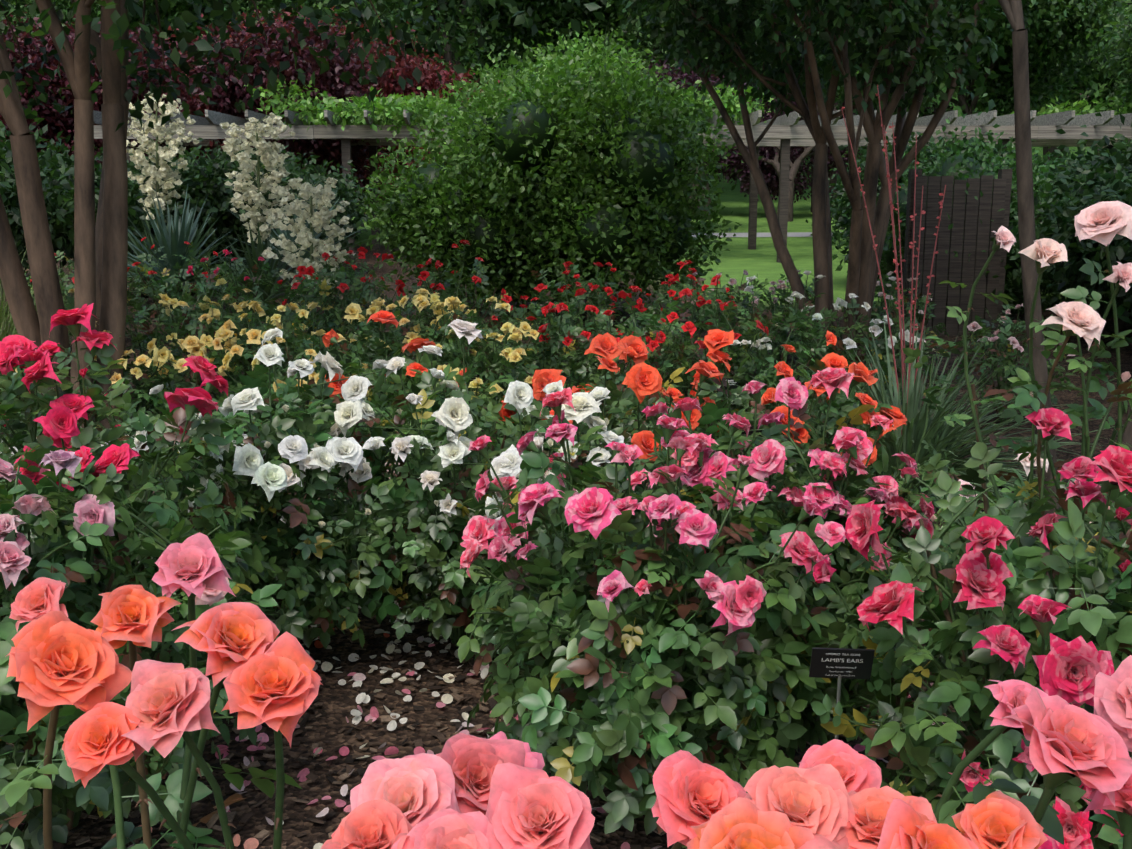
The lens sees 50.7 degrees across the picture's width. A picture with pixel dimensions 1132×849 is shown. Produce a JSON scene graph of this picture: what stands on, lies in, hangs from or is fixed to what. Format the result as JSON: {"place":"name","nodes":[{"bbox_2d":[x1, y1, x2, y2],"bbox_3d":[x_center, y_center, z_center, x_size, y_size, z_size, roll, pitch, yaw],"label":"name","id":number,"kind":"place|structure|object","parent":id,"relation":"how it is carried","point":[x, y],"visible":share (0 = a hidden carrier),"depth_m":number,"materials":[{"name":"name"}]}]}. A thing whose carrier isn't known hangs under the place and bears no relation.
{"place":"outdoors","nodes":[
{"label":"outdoors","id":0,"kind":"place"},
{"bbox_2d":[0,0,1131,848],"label":"ground","id":1,"kind":"structure","parent":0,"point":[338,700],"depth_m":4.00,"materials":[{"name":"brown soil"}]},
{"bbox_2d":[0,252,28,289],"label":"shrub","id":2,"kind":"object","parent":1,"relation":"on","point":[24,258],"depth_m":15.90,"materials":[{"name":"green plant"}]},
{"bbox_2d":[0,0,74,49],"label":"woodland tree","id":3,"kind":"object","parent":1,"relation":"on","point":[14,4],"visible":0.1,"depth_m":30.40,"materials":[{"name":"green plant"}]},
{"bbox_2d":[0,230,135,401],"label":"ornamental grass","id":4,"kind":"object","parent":1,"relation":"on","point":[11,329],"depth_m":7.19,"materials":[{"name":"green plant"}]},
{"bbox_2d":[0,362,151,565],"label":"rose","id":5,"kind":"object","parent":1,"relation":"on","point":[128,406],"visible":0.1,"depth_m":4.59,"materials":[{"name":"green plant"}]},
{"bbox_2d":[15,251,141,339],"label":"red rose","id":6,"kind":"object","parent":1,"relation":"on","point":[67,288],"visible":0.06,"depth_m":8.55,"materials":[{"name":"green plant"}]},
{"bbox_2d":[0,118,178,279],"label":"shrub","id":7,"kind":"object","parent":1,"relation":"on","point":[57,180],"visible":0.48,"depth_m":10.94,"materials":[{"name":"green plant"}]},
{"bbox_2d":[0,4,200,170],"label":"japanese maple","id":8,"kind":"object","parent":1,"relation":"on","point":[56,121],"visible":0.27,"depth_m":20.99,"materials":[{"name":"red plant"}]},
{"bbox_2d":[15,289,202,432],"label":"yellow rose","id":9,"kind":"object","parent":1,"relation":"on","point":[159,371],"visible":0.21,"depth_m":6.14,"materials":[{"name":"green plant"}]},
{"bbox_2d":[3,0,242,67],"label":"woodland tree","id":10,"kind":"object","parent":1,"relation":"on","point":[176,8],"visible":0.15,"depth_m":33.78,"materials":[{"name":"green plant"}]},
{"bbox_2d":[0,303,257,707],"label":"rose bush","id":11,"kind":"object","parent":1,"relation":"on","point":[66,409],"visible":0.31,"depth_m":3.14,"materials":[{"name":"green plant"}]},
{"bbox_2d":[0,435,281,848],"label":"pink rose","id":12,"kind":"object","parent":1,"relation":"on","point":[95,510],"visible":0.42,"depth_m":2.64,"materials":[{"name":"green plant"}]},
{"bbox_2d":[1,434,289,567],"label":"rose bush","id":13,"kind":"object","parent":1,"relation":"on","point":[147,447],"depth_m":5.04,"materials":[{"name":"plant"}]},
{"bbox_2d":[0,532,322,848],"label":"roses","id":14,"kind":"object","parent":1,"relation":"on","point":[53,657],"visible":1,"depth_m":1.07,"materials":[{"name":"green plant"}]},
{"bbox_2d":[94,0,230,51],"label":"woodland tree","id":15,"kind":"object","parent":1,"relation":"on","point":[96,9],"depth_m":45.15,"materials":[{"name":"green plant"}]},
{"bbox_2d":[126,237,231,335],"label":"red rose","id":16,"kind":"object","parent":1,"relation":"on","point":[166,282],"visible":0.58,"depth_m":8.86,"materials":[{"name":"green plant"}]},
{"bbox_2d":[127,185,248,316],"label":"blue yucca","id":17,"kind":"object","parent":1,"relation":"on","point":[172,243],"visible":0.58,"depth_m":9.60,"materials":[{"name":"plant"}]},
{"bbox_2d":[126,92,234,301],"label":"yucca plant","id":18,"kind":"object","parent":17,"relation":"attached to","point":[161,154],"visible":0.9,"depth_m":10.31,"materials":[{"name":"white plant"}]},
{"bbox_2d":[53,137,346,297],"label":"shrub","id":19,"kind":"object","parent":1,"relation":"on","point":[202,178],"visible":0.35,"depth_m":13.71,"materials":[{"name":"green plant"}]},
{"bbox_2d":[147,278,312,433],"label":"yellow rose","id":20,"kind":"object","parent":1,"relation":"on","point":[223,335],"visible":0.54,"depth_m":6.36,"materials":[{"name":"green plant"}]},
{"bbox_2d":[173,250,299,349],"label":"red rose","id":21,"kind":"object","parent":1,"relation":"on","point":[209,284],"visible":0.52,"depth_m":8.51,"materials":[{"name":"green plant"}]},
{"bbox_2d":[197,112,306,311],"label":"yucca plant","id":22,"kind":"object","parent":1,"relation":"on","point":[272,159],"visible":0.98,"depth_m":9.71,"materials":[{"name":"white plant"}]},
{"bbox_2d":[175,142,377,271],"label":"shrub","id":23,"kind":"object","parent":1,"relation":"on","point":[347,193],"visible":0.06,"depth_m":17.41,"materials":[{"name":"green plant"}]},
{"bbox_2d":[176,6,385,191],"bbox_3d":[-5.799,-5.617,23.349,5.106,4.419,6.279,0,11,-1],"label":"japanese maple","id":24,"kind":"object","parent":1,"relation":"on","point":[333,85],"visible":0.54,"depth_m":20.96,"materials":[{"name":"red plant"}]},
{"bbox_2d":[106,328,459,647],"bbox_3d":[-0.987,0.232,4.005,1.088,1.125,1.074,-5,12,-26],"label":"white rose","id":25,"kind":"object","parent":1,"relation":"on","point":[306,574],"visible":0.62,"depth_m":3.72,"materials":[{"name":"green plant"}]},
{"bbox_2d":[207,183,382,281],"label":"blue yucca","id":26,"kind":"object","parent":1,"relation":"on","point":[289,237],"visible":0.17,"depth_m":10.98,"materials":[{"name":"plant"}]},
{"bbox_2d":[0,0,606,428],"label":"crape myrtle","id":27,"kind":"object","parent":1,"relation":"on","point":[100,262],"visible":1,"depth_m":5.79,"materials":[{"name":"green plant"}]},
{"bbox_2d":[216,301,390,470],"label":"yellow rose","id":28,"kind":"object","parent":1,"relation":"on","point":[301,343],"visible":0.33,"depth_m":6.08,"materials":[{"name":"green plant"}]},
{"bbox_2d":[259,177,374,342],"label":"yucca plant","id":29,"kind":"object","parent":1,"relation":"on","point":[319,220],"visible":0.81,"depth_m":8.81,"materials":[{"name":"white plant"}]},
{"bbox_2d":[190,0,447,70],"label":"woodland tree","id":30,"kind":"object","parent":1,"relation":"on","point":[340,6],"visible":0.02,"depth_m":30.68,"materials":[{"name":"green plant"}]},
{"bbox_2d":[154,5,504,214],"bbox_3d":[-4.227,-6.089,24.889,6.874,4.691,7.900,0,11,-1],"label":"japanese maple","id":31,"kind":"object","parent":1,"relation":"on","point":[403,68],"visible":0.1,"depth_m":24.32,"materials":[{"name":"red plant"}]},
{"bbox_2d":[283,244,392,336],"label":"red rose","id":32,"kind":"object","parent":1,"relation":"on","point":[353,267],"visible":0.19,"depth_m":8.95,"materials":[{"name":"green plant"}]},
{"bbox_2d":[277,247,413,368],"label":"red rose","id":33,"kind":"object","parent":1,"relation":"on","point":[309,293],"visible":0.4,"depth_m":7.77,"materials":[{"name":"green plant"}]},
{"bbox_2d":[227,0,539,211],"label":"woodland tree","id":34,"kind":"object","parent":1,"relation":"on","point":[486,20],"visible":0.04,"depth_m":39.69,"materials":[{"name":"green plant"}]},
{"bbox_2d":[308,310,517,540],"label":"rose bush","id":35,"kind":"object","parent":1,"relation":"on","point":[383,319],"visible":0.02,"depth_m":4.71,"materials":[{"name":"green plant"}]},
{"bbox_2d":[341,287,488,435],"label":"yellow rose","id":36,"kind":"object","parent":1,"relation":"on","point":[377,305],"visible":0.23,"depth_m":6.40,"materials":[{"name":"green plant"}]},
{"bbox_2d":[396,240,518,366],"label":"red rose","id":37,"kind":"object","parent":1,"relation":"on","point":[426,277],"visible":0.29,"depth_m":8.23,"materials":[{"name":"green plant"}]},
{"bbox_2d":[321,731,594,848],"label":"roses","id":38,"kind":"object","parent":1,"relation":"on","point":[499,790],"visible":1,"depth_m":1.00,"materials":[{"name":"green plant"}]},
{"bbox_2d":[378,0,546,85],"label":"woodland tree","id":39,"kind":"object","parent":1,"relation":"on","point":[457,33],"visible":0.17,"depth_m":35.08,"materials":[{"name":"green plant"}]},
{"bbox_2d":[393,294,538,475],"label":"yellow rose","id":40,"kind":"object","parent":1,"relation":"on","point":[505,368],"visible":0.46,"depth_m":6.01,"materials":[{"name":"green plant"}]},
{"bbox_2d":[306,319,630,646],"bbox_3d":[-0.331,0.207,4.068,1.042,1.150,1.007,4,12,20],"label":"white rose","id":41,"kind":"object","parent":1,"relation":"on","point":[426,537],"visible":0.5,"depth_m":3.80,"materials":[{"name":"green plant"}]},
{"bbox_2d":[470,373,480,465],"bbox_3d":[-0.478,0.045,6.166,0.100,0.637,0.039,-1,11,-6],"label":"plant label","id":42,"kind":"object","parent":1,"relation":"on","point":[473,378],"visible":0.19,"depth_m":6.11,"materials":[{"name":"black"}]},
{"bbox_2d":[21,594,961,848],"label":"fallen petals","id":43,"kind":"object","parent":1,"relation":"on","point":[253,843],"visible":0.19,"depth_m":3.56,"materials":[{"name":"pink plant"}]},
{"bbox_2d":[492,1,544,61],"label":"woodland tree","id":44,"kind":"object","parent":1,"relation":"on","point":[520,24],"visible":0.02,"depth_m":40.76,"materials":[{"name":"green plant"}]},
{"bbox_2d":[12,432,1038,848],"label":"mulch chips","id":45,"kind":"object","parent":1,"relation":"on","point":[310,776],"depth_m":3.43,"materials":[{"name":"brown wood"}]},
{"bbox_2d":[483,270,622,432],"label":"red rose","id":46,"kind":"object","parent":1,"relation":"on","point":[551,347],"visible":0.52,"depth_m":6.79,"materials":[{"name":"green plant"}]},
{"bbox_2d":[445,380,666,645],"bbox_3d":[-0.006,0.327,3.839,0.778,1.002,0.793,0,11,-1],"label":"white rose","id":47,"kind":"object","parent":1,"relation":"on","point":[518,395],"visible":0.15,"depth_m":3.62,"materials":[{"name":"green plant"}]},
{"bbox_2d":[351,15,762,316],"bbox_3d":[-0.173,-2.591,12.196,4.022,3.125,3.875,0,11,-1],"label":"shrub","id":48,"kind":"object","parent":1,"relation":"on","point":[570,160],"visible":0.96,"depth_m":11.43,"materials":[{"name":"green plant"}]},
{"bbox_2d":[519,261,637,387],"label":"red rose","id":49,"kind":"object","parent":1,"relation":"on","point":[608,304],"visible":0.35,"depth_m":8.12,"materials":[{"name":"green plant"}]},
{"bbox_2d":[457,0,761,80],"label":"woodland tree","id":50,"kind":"object","parent":1,"relation":"on","point":[512,27],"visible":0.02,"depth_m":41.21,"materials":[{"name":"green plant"}]},
{"bbox_2d":[93,110,1131,262],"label":"pergola","id":51,"kind":"object","parent":1,"relation":"on","point":[784,132],"visible":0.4,"depth_m":19.49,"materials":[{"name":"grey wood"}]},
{"bbox_2d":[244,79,1131,244],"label":"pergola vine","id":52,"kind":"object","parent":51,"relation":"on","point":[389,110],"visible":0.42,"depth_m":19.53,"materials":[{"name":"green plant"}]},
{"bbox_2d":[498,332,738,559],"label":"rose bush","id":53,"kind":"object","parent":1,"relation":"on","point":[642,381],"visible":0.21,"depth_m":4.15,"materials":[{"name":"orange plant"}]},
{"bbox_2d":[503,0,743,214],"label":"woodland tree","id":54,"kind":"object","parent":1,"relation":"on","point":[583,12],"visible":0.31,"depth_m":37.07,"materials":[{"name":"green plant"}]},
{"bbox_2d":[505,56,770,185],"bbox_3d":[1.349,-6.591,28.331,7.432,4.027,7.269,0,11,-1],"label":"japanese maple","id":55,"kind":"object","parent":1,"relation":"on","point":[680,74],"visible":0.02,"depth_m":26.25,"materials":[{"name":"green plant"}]},
{"bbox_2d":[564,284,715,433],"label":"red rose","id":56,"kind":"object","parent":1,"relation":"on","point":[656,350],"visible":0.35,"depth_m":6.55,"materials":[{"name":"green plant"}]},
{"bbox_2d":[457,387,851,834],"bbox_3d":[0.225,0.449,2.944,0.968,1.104,1.037,0,11,-1],"label":"rose bush","id":57,"kind":"object","parent":1,"relation":"on","point":[623,717],"visible":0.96,"depth_m":2.65,"materials":[{"name":"green plant"}]},
{"bbox_2d":[626,260,744,392],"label":"red rose","id":58,"kind":"object","parent":1,"relation":"on","point":[673,280],"visible":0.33,"depth_m":8.28,"materials":[{"name":"green plant"}]},
{"bbox_2d":[625,275,773,432],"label":"red rose","id":59,"kind":"object","parent":1,"relation":"on","point":[724,323],"visible":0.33,"depth_m":6.95,"materials":[{"name":"green plant"}]},
{"bbox_2d":[669,3,776,199],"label":"woodland tree","id":60,"kind":"object","parent":1,"relation":"on","point":[715,69],"depth_m":46.61,"materials":[{"name":"green plant"}]},
{"bbox_2d":[670,270,778,362],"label":"rose","id":61,"kind":"object","parent":1,"relation":"on","point":[741,302],"visible":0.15,"depth_m":9.24,"materials":[{"name":"green plant"}]},
{"bbox_2d":[720,378,737,419],"bbox_3d":[0.869,0.030,6.434,0.100,0.569,0.039,-2,11,-12],"label":"plant label","id":62,"kind":"object","parent":1,"relation":"on","point":[731,381],"visible":0.31,"depth_m":6.39,"materials":[{"name":"black"}]},
{"bbox_2d":[715,70,763,192],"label":"woodland tree","id":63,"kind":"object","parent":1,"relation":"on","point":[753,83],"depth_m":57.40,"materials":[{"name":"green plant"}]},
{"bbox_2d":[692,232,840,236],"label":"garden paths","id":64,"kind":"structure","parent":1,"relation":"on","point":[798,234],"depth_m":27.36,"materials":[{"name":"grey concrete"}]},
{"bbox_2d":[615,367,934,760],"bbox_3d":[0.496,0.402,3.130,0.909,1.125,0.880,0,11,-1],"label":"rose bush","id":65,"kind":"object","parent":1,"relation":"on","point":[702,465],"visible":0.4,"depth_m":2.91,"materials":[{"name":"green plant"}]},
{"bbox_2d":[737,270,814,360],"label":"rose","id":66,"kind":"object","parent":1,"relation":"on","point":[780,308],"visible":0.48,"depth_m":9.82,"materials":[{"name":"green plant"}]},
{"bbox_2d":[714,1,838,212],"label":"woodland tree","id":67,"kind":"object","parent":1,"relation":"on","point":[831,180],"depth_m":37.37,"materials":[{"name":"green plant"}]},
{"bbox_2d":[707,271,864,430],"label":"white rose","id":68,"kind":"object","parent":1,"relation":"on","point":[801,326],"visible":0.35,"depth_m":6.88,"materials":[{"name":"green plant"}]},
{"bbox_2d":[667,329,906,583],"bbox_3d":[0.784,0.166,4.464,0.938,1.064,0.972,0,11,-1],"label":"rose bush","id":69,"kind":"object","parent":1,"relation":"on","point":[715,341],"visible":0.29,"depth_m":4.30,"materials":[{"name":"green plant"}]},
{"bbox_2d":[652,739,936,848],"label":"roses","id":70,"kind":"object","parent":1,"relation":"on","point":[831,794],"visible":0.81,"depth_m":0.98,"materials":[{"name":"pink plant"}]},
{"bbox_2d":[609,0,1044,365],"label":"crape myrtle","id":71,"kind":"object","parent":1,"relation":"on","point":[927,45],"visible":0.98,"depth_m":8.18,"materials":[{"name":"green plant"}]},
{"bbox_2d":[705,93,957,221],"bbox_3d":[7.194,-8.216,35.330,8.819,4.487,5.290,4,12,20],"label":"japanese maple","id":72,"kind":"object","parent":1,"relation":"on","point":[769,164],"visible":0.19,"depth_m":34.86,"materials":[{"name":"green plant"}]},
{"bbox_2d":[809,647,874,739],"bbox_3d":[0.568,0.792,2.522,0.125,0.689,0.044,1,11,5],"label":"plant label","id":73,"kind":"object","parent":1,"relation":"on","point":[845,663],"visible":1,"depth_m":2.46,"materials":[{"name":"black plastic"}]},
{"bbox_2d":[789,276,946,422],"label":"white rose","id":74,"kind":"object","parent":1,"relation":"on","point":[876,329],"visible":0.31,"depth_m":7.02,"materials":[{"name":"green plant"}]},
{"bbox_2d":[838,271,948,377],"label":"rose","id":75,"kind":"object","parent":1,"relation":"on","point":[921,303],"visible":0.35,"depth_m":9.07,"materials":[{"name":"green plant"}]},
{"bbox_2d":[849,342,971,550],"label":"rose bush","id":76,"kind":"object","parent":1,"relation":"on","point":[912,354],"visible":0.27,"depth_m":4.81,"materials":[{"name":"green plant"}]},
{"bbox_2d":[805,131,1033,251],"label":"shrub","id":77,"kind":"object","parent":1,"relation":"on","point":[840,218],"depth_m":16.04,"materials":[{"name":"green plant"}]},
{"bbox_2d":[729,84,1122,522],"bbox_3d":[1.659,-0.510,6.035,2.497,2.377,2.439,0,11,-1],"label":"hesperaloe","id":78,"kind":"object","parent":1,"relation":"on","point":[951,437],"visible":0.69,"depth_m":6.01,"materials":[{"name":"green plant"}]},
{"bbox_2d":[810,130,1058,290],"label":"shrub","id":79,"kind":"object","parent":1,"relation":"on","point":[848,207],"visible":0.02,"depth_m":14.97,"materials":[{"name":"green plant"}]},
{"bbox_2d":[901,169,1012,335],"bbox_3d":[3.756,-1.640,11.501,0.960,1.600,0.157,0,11,-1],"label":"wood fence","id":80,"kind":"object","parent":1,"relation":"on","point":[975,242],"visible":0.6,"depth_m":11.42,"materials":[{"name":"brown wood"}]},
{"bbox_2d":[788,0,1131,167],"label":"woodland tree","id":81,"kind":"object","parent":1,"relation":"on","point":[1056,29],"visible":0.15,"depth_m":23.14,"materials":[{"name":"green plant"}]},
{"bbox_2d":[877,790,1047,848],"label":"roses","id":82,"kind":"object","parent":1,"relation":"on","point":[999,819],"visible":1,"depth_m":0.91,"materials":[{"name":"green plant"}]},
{"bbox_2d":[811,408,1131,848],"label":"rose","id":83,"kind":"object","parent":1,"relation":"on","point":[1084,619],"visible":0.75,"depth_m":2.26,"materials":[{"name":"green plant"}]},
{"bbox_2d":[837,93,1106,318],"bbox_3d":[4.207,-2.222,12.490,2.622,2.412,2.831,0,11,-1],"label":"shrub","id":84,"kind":"object","parent":1,"relation":"on","point":[961,166],"visible":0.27,"depth_m":12.03,"materials":[{"name":"green plant"}]},
{"bbox_2d":[892,452,1091,677],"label":"rose bush","id":85,"kind":"object","parent":1,"relation":"on","point":[1025,462],"visible":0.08,"depth_m":3.69,"materials":[{"name":"green plant"}]},
{"bbox_2d":[856,330,1131,736],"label":"rose bush","id":86,"kind":"object","parent":1,"relation":"on","point":[1123,389],"visible":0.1,"depth_m":2.62,"materials":[{"name":"green plant"}]},
{"bbox_2d":[939,303,1074,421],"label":"rose","id":87,"kind":"object","parent":1,"relation":"on","point":[1008,366],"visible":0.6,"depth_m":7.51,"materials":[{"name":"green plant"}]},
{"bbox_2d":[885,129,1130,306],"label":"shrub","id":88,"kind":"object","parent":1,"relation":"on","point":[1062,166],"depth_m":13.32,"materials":[{"name":"green plant"}]},
{"bbox_2d":[922,201,1131,570],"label":"rose bush","id":89,"kind":"object","parent":1,"relation":"on","point":[1104,223],"visible":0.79,"depth_m":2.46,"materials":[{"name":"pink plant"}]},
{"bbox_2d":[985,147,1070,185],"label":"shrub","id":90,"kind":"object","parent":1,"relation":"on","point":[1057,160],"depth_m":15.82,"materials":[{"name":"green plant"}]},
{"bbox_2d":[933,655,1131,848],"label":"roses","id":91,"kind":"object","parent":1,"relation":"on","point":[1066,739],"visible":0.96,"depth_m":0.93,"materials":[{"name":"pink plant"}]},
{"bbox_2d":[954,0,1131,163],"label":"woodland tree","id":92,"kind":"object","parent":1,"relation":"on","point":[1101,83],"visible":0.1,"depth_m":30.03,"materials":[{"name":"green plant"}]},
{"bbox_2d":[1032,148,1085,165],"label":"shrub","id":93,"kind":"object","parent":1,"relation":"on","point":[1055,154],"depth_m":17.27,"materials":[{"name":"green plant"}]},
{"bbox_2d":[998,0,1131,513],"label":"trunk","id":94,"kind":"object","parent":1,"relation":"on","point":[1013,10],"visible":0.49,"depth_m":4.44,"materials":[{"name":"brown plant"}]},
{"bbox_2d":[1013,112,1131,331],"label":"shrub","id":95,"kind":"object","parent":1,"relation":"on","point":[1092,180],"visible":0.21,"depth_m":10.90,"materials":[{"name":"green plant"}]},
{"bbox_2d":[1038,137,1131,193],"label":"shrub","id":96,"kind":"object","parent":1,"relation":"on","point":[1066,149],"depth_m":15.36,"materials":[{"name":"green plant"}]},
{"bbox_2d":[1040,168,1131,316],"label":"shrub","id":97,"kind":"object","parent":1,"relation":"on","point":[1069,274],"visible":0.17,"depth_m":10.57,"materials":[{"name":"green plant"}]},
{"bbox_2d":[1069,0,1128,153],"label":"woodland tree","id":98,"kind":"object","parent":1,"relation":"on","point":[1087,82],"depth_m":32.91,"materials":[{"name":"green plant"}]},
{"bbox_2d":[1079,155,1131,342],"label":"shrub","id":99,"kind":"object","parent":1,"relation":"on","point":[1121,254],"visible":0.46,"depth_m":9.12,"materials":[{"name":"green plant"}]},
{"bbox_2d":[1085,2,1131,109],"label":"woodland tree","id":100,"kind":"object","parent":1,"relation":"on","point":[1122,40],"visible":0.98,"depth_m":19.91,"materials":[{"name":"green plant"}]}
]}

